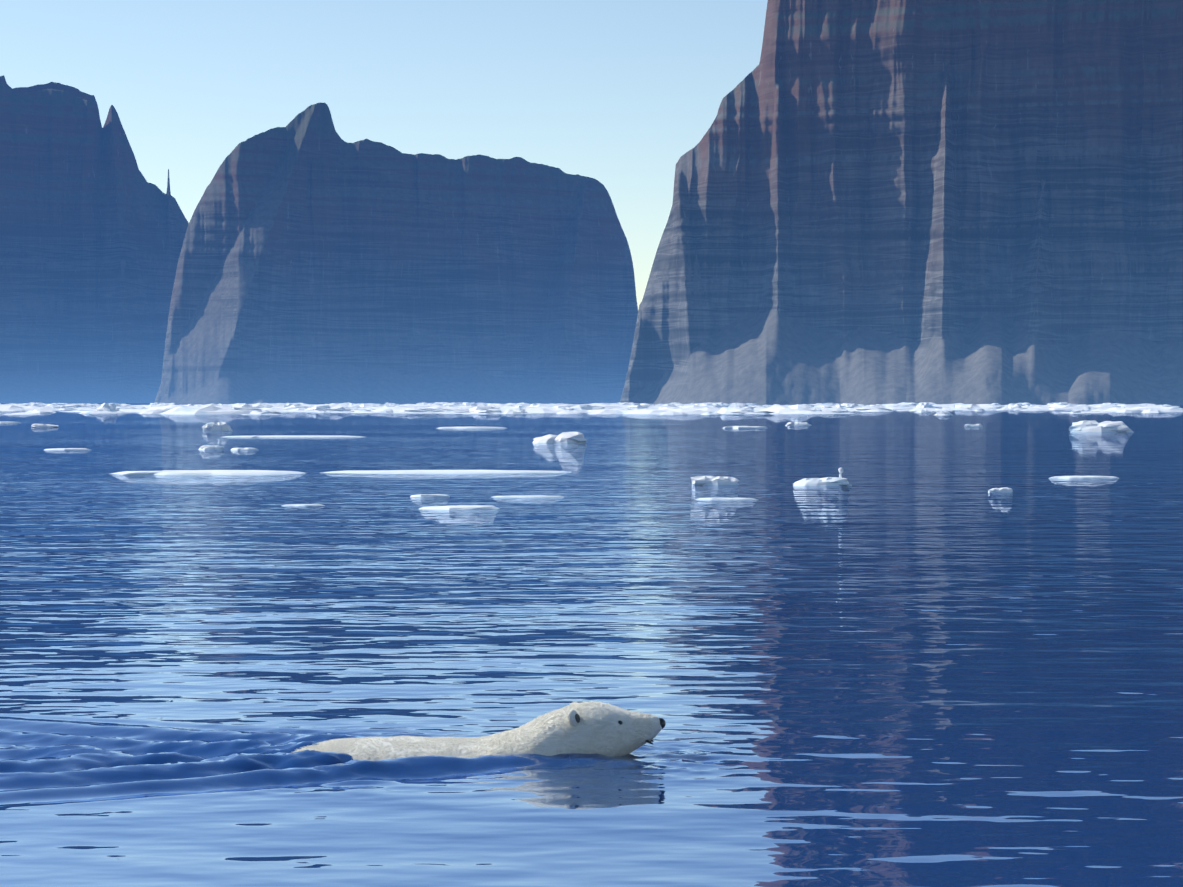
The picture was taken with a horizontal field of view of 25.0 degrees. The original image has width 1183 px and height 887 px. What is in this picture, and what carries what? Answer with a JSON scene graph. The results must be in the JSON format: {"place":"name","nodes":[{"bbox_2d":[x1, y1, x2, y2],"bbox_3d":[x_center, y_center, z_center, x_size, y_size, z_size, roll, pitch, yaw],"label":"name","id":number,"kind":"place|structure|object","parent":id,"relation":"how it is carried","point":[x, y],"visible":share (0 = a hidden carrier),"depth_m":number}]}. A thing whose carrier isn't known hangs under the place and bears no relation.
{"place":"outdoors","nodes":[
{"label":"outdoors","id":0,"kind":"place"},
{"bbox_2d":[0,75,146,181],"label":"cliff","id":1,"kind":"structure","parent":0,"point":[62,87],"depth_m":2525.71},
{"bbox_2d":[0,0,767,308],"label":"sky","id":2,"kind":"structure","parent":0,"point":[613,93]},
{"bbox_2d":[154,102,637,403],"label":"cliff","id":3,"kind":"structure","parent":0,"point":[320,261],"depth_m":2046.34},
{"bbox_2d":[0,403,1182,886],"bbox_3d":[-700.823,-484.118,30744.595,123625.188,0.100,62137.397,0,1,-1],"label":"sea water","id":4,"kind":"structure","parent":0,"point":[916,653],"depth_m":19.18},
{"bbox_2d":[0,82,188,402],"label":"cliff","id":5,"kind":"structure","parent":4,"relation":"on","point":[93,227],"depth_m":2384.24},
{"bbox_2d":[291,701,665,760],"bbox_3d":[-0.711,1.729,13.428,2.170,0.863,0.768,0,1,3],"label":"polar bear","id":6,"kind":"object","parent":4,"relation":"in","point":[591,727],"visible":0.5,"depth_m":13.26},
{"bbox_2d":[0,402,1182,509],"bbox_3d":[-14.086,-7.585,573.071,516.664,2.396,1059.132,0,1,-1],"label":"drift ice","id":7,"kind":"structure","parent":4,"relation":"on","point":[675,408],"depth_m":399.87},
{"bbox_2d":[620,0,1182,404],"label":"cliff","id":8,"kind":"structure","parent":0,"point":[880,202],"depth_m":1302.57}
]}

